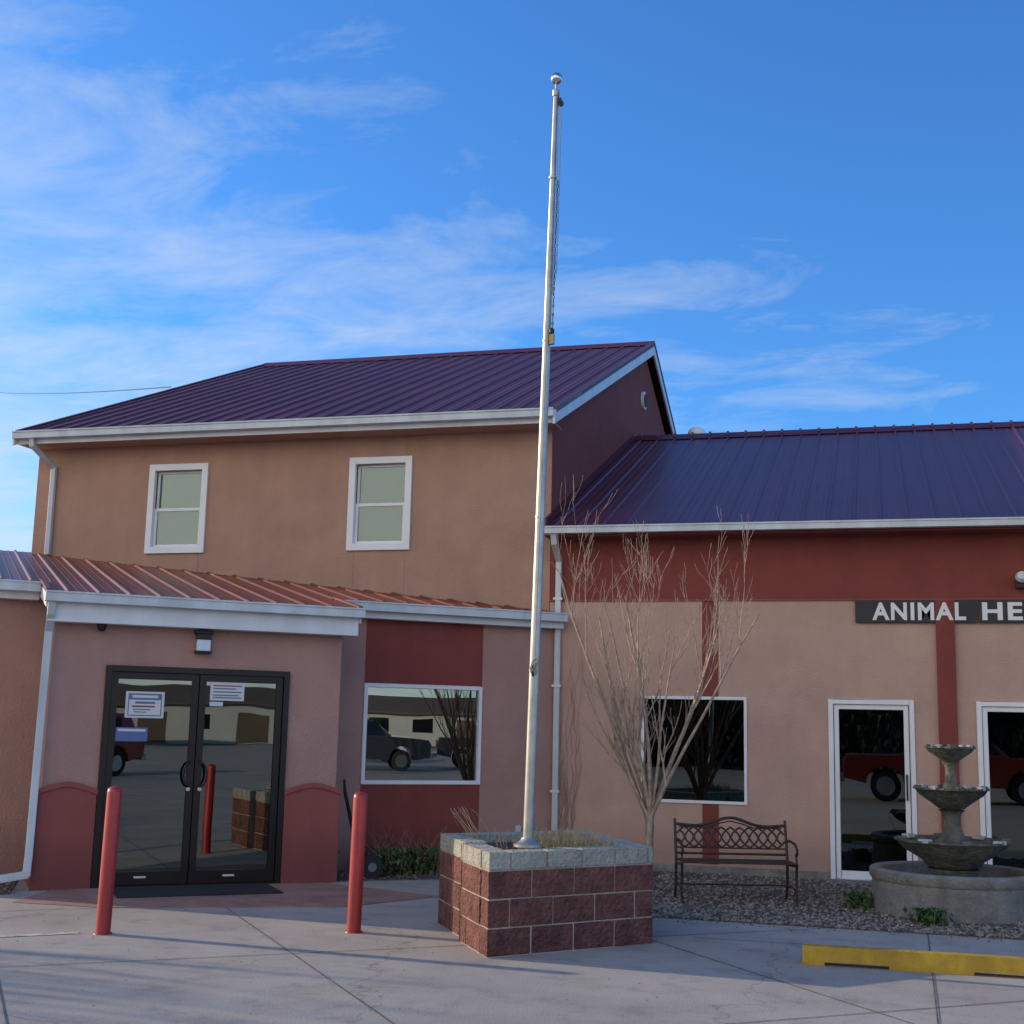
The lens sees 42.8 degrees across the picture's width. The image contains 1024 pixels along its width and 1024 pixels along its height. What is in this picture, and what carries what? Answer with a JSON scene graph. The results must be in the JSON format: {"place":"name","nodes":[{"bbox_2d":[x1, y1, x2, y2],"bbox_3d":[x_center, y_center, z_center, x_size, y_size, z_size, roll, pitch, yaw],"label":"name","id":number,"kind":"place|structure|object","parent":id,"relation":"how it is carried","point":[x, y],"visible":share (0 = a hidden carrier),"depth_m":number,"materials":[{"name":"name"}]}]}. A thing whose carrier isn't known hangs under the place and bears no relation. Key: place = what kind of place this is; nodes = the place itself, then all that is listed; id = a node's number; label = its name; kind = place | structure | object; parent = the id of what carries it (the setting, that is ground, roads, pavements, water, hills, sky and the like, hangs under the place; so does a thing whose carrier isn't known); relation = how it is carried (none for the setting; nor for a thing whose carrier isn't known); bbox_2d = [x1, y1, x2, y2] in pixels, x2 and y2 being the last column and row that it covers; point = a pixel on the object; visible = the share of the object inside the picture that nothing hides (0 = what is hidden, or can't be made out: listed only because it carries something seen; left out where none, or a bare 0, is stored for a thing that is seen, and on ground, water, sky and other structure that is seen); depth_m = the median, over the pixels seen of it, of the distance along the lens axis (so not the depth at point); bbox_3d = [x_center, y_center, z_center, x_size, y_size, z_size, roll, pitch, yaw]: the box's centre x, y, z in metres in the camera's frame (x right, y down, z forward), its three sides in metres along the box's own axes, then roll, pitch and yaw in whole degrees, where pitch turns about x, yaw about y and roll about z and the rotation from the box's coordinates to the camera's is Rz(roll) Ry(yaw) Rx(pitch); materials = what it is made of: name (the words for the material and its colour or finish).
{"place":"outdoors","nodes":[
{"label":"outdoors","id":0,"kind":"place"},
{"bbox_2d":[41,622,341,881],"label":"entry front wall","id":1,"kind":"structure","parent":0,"point":[83,656],"depth_m":13.75,"materials":[{"name":"paint"}]},
{"bbox_2d":[90,665,289,887],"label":"entry double door","id":2,"kind":"structure","parent":1,"relation":"in","point":[233,817],"depth_m":13.66,"materials":[{"name":"black glass"}]},
{"bbox_2d":[115,682,244,740],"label":"door notices","id":3,"kind":"object","parent":2,"relation":"attached to","point":[139,704],"depth_m":13.57,"materials":[{"name":"paper"}]},
{"bbox_2d":[182,761,190,787],"bbox_3d":[-3.376,2.728,13.575,0.051,0.284,0.110,-4,-11,31],"label":"door handle","id":4,"kind":"object","parent":2,"relation":"attached to","point":[183,773],"visible":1,"depth_m":13.54,"materials":[{"name":"black metal"}]},
{"bbox_2d":[197,761,207,787],"bbox_3d":[-3.234,2.741,13.636,0.110,0.284,0.053,-1,-10,15],"label":"door handle","id":5,"kind":"object","parent":2,"relation":"attached to","point":[206,774],"visible":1,"depth_m":13.63,"materials":[{"name":"black metal"}]},
{"bbox_2d":[194,630,213,653],"bbox_3d":[-3.262,1.378,13.811,0.190,0.235,0.119,5,-10,-23],"label":"entry wall light","id":6,"kind":"object","parent":1,"relation":"attached to","point":[203,641],"visible":1,"depth_m":13.78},
{"bbox_2d":[0,879,1023,1023],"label":"concrete pavement","id":7,"kind":"structure","parent":0,"point":[429,984],"depth_m":9.03,"materials":[{"name":"grey concrete"}]},
{"bbox_2d":[0,932,78,936],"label":"painted line","id":8,"kind":"object","parent":7,"relation":"on","point":[39,934],"visible":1,"depth_m":10.25,"materials":[{"name":"paint"}]},
{"bbox_2d":[93,786,121,934],"bbox_3d":[-3.237,2.794,10.465,0.154,1.172,0.150,-1,-10,15],"label":"safety bollard","id":9,"kind":"object","parent":7,"relation":"on","point":[108,862],"visible":0.98,"depth_m":10.42,"materials":[{"name":"red metal"}]},
{"bbox_2d":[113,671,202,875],"bbox_3d":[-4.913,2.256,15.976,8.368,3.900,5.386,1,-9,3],"label":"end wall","id":10,"kind":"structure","parent":7,"relation":"on","point":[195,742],"depth_m":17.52,"materials":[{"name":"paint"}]},
{"bbox_2d":[24,633,341,890],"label":"entry side walls","id":11,"kind":"structure","parent":7,"relation":"on","point":[63,838],"depth_m":13.15,"materials":[{"name":"red paint"}]},
{"bbox_2d":[0,601,55,882],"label":"downspout","id":12,"kind":"object","parent":11,"relation":"attached to","point":[25,873],"visible":1,"depth_m":12.98,"materials":[{"name":"white metal"}]},
{"bbox_2d":[12,882,438,907],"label":"walkway","id":13,"kind":"structure","parent":7,"relation":"on","point":[321,894],"depth_m":12.50,"materials":[{"name":"red concrete"}]},
{"bbox_2d":[114,883,282,897],"bbox_3d":[-3.165,3.776,13.043,1.600,0.012,0.800,5,-10,-23],"label":"doormat","id":14,"kind":"object","parent":13,"relation":"on","point":[187,890],"visible":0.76,"depth_m":12.98,"materials":[{"name":"black rubber"}]},
{"bbox_2d":[0,597,554,874],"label":"front wall","id":15,"kind":"structure","parent":7,"relation":"on","point":[493,662],"depth_m":15.70,"materials":[{"name":"paint"}]},
{"bbox_2d":[0,579,567,636],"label":"roof trim","id":16,"kind":"structure","parent":15,"relation":"attached to","point":[143,610],"depth_m":13.92,"materials":[{"name":"white metal"}]},
{"bbox_2d":[97,624,106,631],"bbox_3d":[-4.204,1.179,13.389,0.100,0.100,0.100,-1,-10,15],"label":"dome camera","id":17,"kind":"object","parent":16,"relation":"attached to","point":[101,627],"visible":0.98,"depth_m":13.35,"materials":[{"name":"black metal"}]},
{"bbox_2d":[42,581,355,607],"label":"entry roof","id":18,"kind":"structure","parent":16,"relation":"on","point":[175,592],"depth_m":14.25,"materials":[{"name":"red metal"}]},
{"bbox_2d":[360,683,482,784],"bbox_3d":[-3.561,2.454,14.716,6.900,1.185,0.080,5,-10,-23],"label":"window","id":19,"kind":"structure","parent":15,"relation":"attached to","point":[419,734],"depth_m":15.76,"materials":[{"name":"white glass"}]},
{"bbox_2d":[515,825,520,830],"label":"wall utility boxes","id":20,"kind":"object","parent":15,"relation":"attached to","point":[517,827],"depth_m":16.02,"materials":[{"name":"grey metal"}]},
{"bbox_2d":[345,792,367,933],"bbox_3d":[-1.290,2.907,10.828,0.150,1.152,0.150,-1,-10,15],"label":"safety bollard","id":21,"kind":"object","parent":7,"relation":"on","point":[356,870],"visible":0.98,"depth_m":10.78,"materials":[{"name":"red metal"}]},
{"bbox_2d":[0,868,1023,941],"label":"gravel","id":22,"kind":"structure","parent":7,"relation":"on","point":[819,907],"depth_m":12.75,"materials":[{"name":"grey gravel"}]},
{"bbox_2d":[343,779,386,878],"bbox_3d":[-1.709,3.509,14.526,0.699,1.082,0.425,9,-12,-39],"label":"hand truck","id":23,"kind":"object","parent":22,"relation":"on","point":[373,866],"visible":0.59,"depth_m":14.37,"materials":[{"name":"black metal"}]},
{"bbox_2d":[338,826,455,876],"bbox_3d":[-1.204,3.873,14.967,1.558,0.590,0.938,7,-11,-33],"label":"garden shrub","id":24,"kind":"object","parent":22,"relation":"on","point":[404,859],"visible":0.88,"depth_m":14.85,"materials":[{"name":"green plant"}]},
{"bbox_2d":[422,826,477,874],"bbox_3d":[-0.634,3.920,15.204,1.071,0.580,0.799,5,-10,-23],"label":"garden shrub","id":25,"kind":"object","parent":22,"relation":"on","point":[435,866],"visible":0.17,"depth_m":15.02,"materials":[{"name":"green plant"}]},
{"bbox_2d":[527,474,759,889],"bbox_3d":[1.538,1.807,14.176,2.643,4.495,1.847,4,-10,-14],"label":"bare tree","id":26,"kind":"object","parent":22,"relation":"on","point":[649,802],"visible":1,"depth_m":13.98,"materials":[{"name":"brown plant"}]},
{"bbox_2d":[673,816,798,905],"bbox_3d":[2.246,3.512,13.158,1.170,0.840,0.545,2,-9,-1],"label":"garden bench","id":27,"kind":"object","parent":22,"relation":"on","point":[786,862],"visible":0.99,"depth_m":13.35,"materials":[{"name":"metal"}]},
{"bbox_2d":[834,882,873,908],"bbox_3d":[3.386,3.760,12.804,0.543,0.298,0.349,-1,-10,15],"label":"leafy plant","id":28,"kind":"object","parent":22,"relation":"on","point":[854,896],"visible":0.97,"depth_m":12.79,"materials":[{"name":"green plant"}]},
{"bbox_2d":[900,897,953,925],"bbox_3d":[3.773,3.632,11.856,0.482,0.271,0.340,-1,-10,15],"label":"leafy plant","id":29,"kind":"object","parent":22,"relation":"on","point":[934,915],"visible":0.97,"depth_m":11.83,"materials":[{"name":"green plant"}]},
{"bbox_2d":[869,744,1023,923],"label":"tiered fountain","id":30,"kind":"object","parent":22,"relation":"on","point":[951,869],"visible":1,"depth_m":12.50,"materials":[{"name":"concrete"}]},
{"bbox_2d":[17,895,1014,1021],"bbox_3d":[-0.584,3.300,9.703,9.543,0.012,4.794,-1,-10,15],"label":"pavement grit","id":31,"kind":"object","parent":7,"relation":"on","point":[488,979],"visible":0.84,"depth_m":9.37,"materials":[{"name":"gravel"}]},
{"bbox_2d":[438,807,652,957],"bbox_3d":[0.227,3.012,10.968,1.527,1.017,2.120,4,-10,-17],"label":"block planter","id":32,"kind":"object","parent":7,"relation":"on","point":[501,895],"visible":0.95,"depth_m":10.21,"materials":[{"name":"brick"}]},
{"bbox_2d":[514,72,563,848],"bbox_3d":[0.231,-0.558,10.826,0.292,6.618,0.220,-1,-10,15],"label":"flagpole","id":33,"kind":"object","parent":32,"relation":"on","point":[527,840],"visible":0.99,"depth_m":10.73,"materials":[{"name":"metal"}]},
{"bbox_2d":[549,360,664,610],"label":"gable walls","id":34,"kind":"structure","parent":7,"relation":"on","point":[593,434],"depth_m":20.07,"materials":[{"name":"paint"}]},
{"bbox_2d":[32,430,551,676],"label":"front wall","id":35,"kind":"structure","parent":34,"relation":"attached to","point":[276,510],"depth_m":17.77,"materials":[{"name":"beige paint"}]},
{"bbox_2d":[29,438,56,554],"bbox_3d":[-6.761,-0.231,18.692,0.089,1.643,0.510,-4,-11,28],"label":"downspout","id":36,"kind":"object","parent":35,"relation":"attached to","point":[36,449],"visible":1,"depth_m":18.81,"materials":[{"name":"white metal"}]},
{"bbox_2d":[144,463,208,553],"bbox_3d":[-4.690,-0.038,18.428,0.920,1.274,0.200,-1,-10,15],"label":"sash window","id":37,"kind":"structure","parent":35,"relation":"attached to","point":[179,513],"depth_m":18.45,"materials":[{"name":"white plastic"}]},
{"bbox_2d":[196,436,408,594],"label":"control joints","id":38,"kind":"object","parent":35,"relation":"attached to","point":[353,551],"visible":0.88,"depth_m":17.54,"materials":[{"name":"paint"}]},
{"bbox_2d":[346,456,412,550],"bbox_3d":[-1.760,-0.104,17.622,0.900,1.274,0.200,-1,-10,15],"label":"sash window","id":39,"kind":"structure","parent":35,"relation":"attached to","point":[379,518],"depth_m":17.64,"materials":[{"name":"white plastic"}]},
{"bbox_2d":[12,341,675,449],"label":"roof trim","id":40,"kind":"structure","parent":34,"relation":"attached to","point":[454,422],"depth_m":17.92,"materials":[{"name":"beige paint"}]},
{"bbox_2d":[29,344,654,429],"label":"roof front","id":41,"kind":"structure","parent":40,"relation":"on","point":[497,381],"depth_m":20.68,"materials":[{"name":"metal"}]},
{"bbox_2d":[647,346,674,434],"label":"roof back","id":42,"kind":"structure","parent":40,"relation":"on","point":[658,393],"depth_m":25.69,"materials":[{"name":"metal"}]},
{"bbox_2d":[641,392,646,409],"bbox_3d":[2.415,-2.030,23.870,0.065,0.340,0.340,-1,-10,15],"label":"gable vent","id":43,"kind":"object","parent":34,"relation":"attached to","point":[643,400],"visible":1,"depth_m":23.76,"materials":[{"name":"white metal"}]},
{"bbox_2d":[550,533,1023,879],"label":"wing walls","id":44,"kind":"structure","parent":7,"relation":"on","point":[946,682],"depth_m":15.28,"materials":[{"name":"paint"}]},
{"bbox_2d":[0,550,559,612],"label":"roof","id":45,"kind":"structure","parent":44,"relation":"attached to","point":[22,565],"depth_m":16.35,"materials":[{"name":"red metal"}]},
{"bbox_2d":[551,533,561,830],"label":"downspout","id":46,"kind":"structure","parent":44,"relation":"attached to","point":[556,704],"depth_m":16.40,"materials":[{"name":"white metal"}]},
{"bbox_2d":[550,597,561,792],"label":"downspout straps","id":47,"kind":"object","parent":46,"relation":"attached to","point":[556,598],"visible":1,"depth_m":16.42,"materials":[{"name":"white metal"}]},
{"bbox_2d":[559,626,582,829],"bbox_3d":[0.736,2.818,16.332,0.276,3.062,0.027,-1,-10,15],"label":"climbing vine","id":48,"kind":"object","parent":44,"relation":"attached to","point":[570,756],"visible":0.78,"depth_m":16.28,"materials":[{"name":"brown plant"}]},
{"bbox_2d":[641,696,746,804],"bbox_3d":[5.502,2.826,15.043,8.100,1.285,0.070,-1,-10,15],"label":"wing window","id":49,"kind":"structure","parent":44,"relation":"in","point":[711,768],"depth_m":15.91,"materials":[{"name":"black glass"}]},
{"bbox_2d":[547,426,1023,525],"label":"wing roof front","id":50,"kind":"structure","parent":44,"relation":"on","point":[950,473],"depth_m":18.22,"materials":[{"name":"metal"}]},
{"bbox_2d":[688,427,704,433],"bbox_3d":[3.233,-1.346,22.894,0.300,0.290,0.300,-1,-10,15],"label":"roof turbine vent","id":51,"kind":"object","parent":50,"relation":"on","point":[695,430],"visible":0.56,"depth_m":22.79,"materials":[{"name":"silver metal"}]},
{"bbox_2d":[544,420,1023,540],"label":"wing roof trim","id":52,"kind":"structure","parent":50,"relation":"attached to","point":[979,525],"depth_m":15.94,"materials":[{"name":"metal"}]},
{"bbox_2d":[826,699,917,884],"bbox_3d":[4.194,3.244,15.195,1.080,2.111,0.360,-1,-10,15],"label":"glass door","id":53,"kind":"structure","parent":44,"relation":"attached to","point":[873,800],"depth_m":15.33,"materials":[{"name":"white glass"}]},
{"bbox_2d":[855,600,1023,622],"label":"business sign","id":54,"kind":"object","parent":44,"relation":"attached to","point":[923,611],"visible":1,"depth_m":15.40,"materials":[{"name":"black metal"}]},
{"bbox_2d":[976,701,1023,868],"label":"glass door","id":55,"kind":"structure","parent":44,"relation":"attached to","point":[1000,742],"depth_m":14.98,"materials":[{"name":"white glass"}]},
{"bbox_2d":[1015,571,1023,587],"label":"wing security light","id":56,"kind":"object","parent":44,"relation":"attached to","point":[1019,577],"visible":1,"depth_m":15.12,"materials":[{"name":"white plastic"}]},
{"bbox_2d":[802,943,1023,975],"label":"parking stop","id":57,"kind":"object","parent":7,"relation":"on","point":[921,961],"visible":1,"depth_m":9.54,"materials":[{"name":"yellow paint"}]},
{"bbox_2d":[0,0,1023,551],"label":"sky","id":58,"kind":"structure","parent":0,"point":[811,212],"materials":[{"name":"blue"}]},
{"bbox_2d":[661,526,1023,532],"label":"wing roof back","id":59,"kind":"structure","parent":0,"point":[842,529],"depth_m":24.68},
{"bbox_3d":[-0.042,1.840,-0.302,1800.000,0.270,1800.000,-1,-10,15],"label":"ground","id":60,"kind":"structure","parent":0,"visible":0},
{"bbox_2d":[0,386,170,393],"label":"utility line","id":61,"kind":"object","parent":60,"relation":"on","point":[92,392],"visible":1,"depth_m":29.56,"materials":[{"name":"black metal"}]}
]}

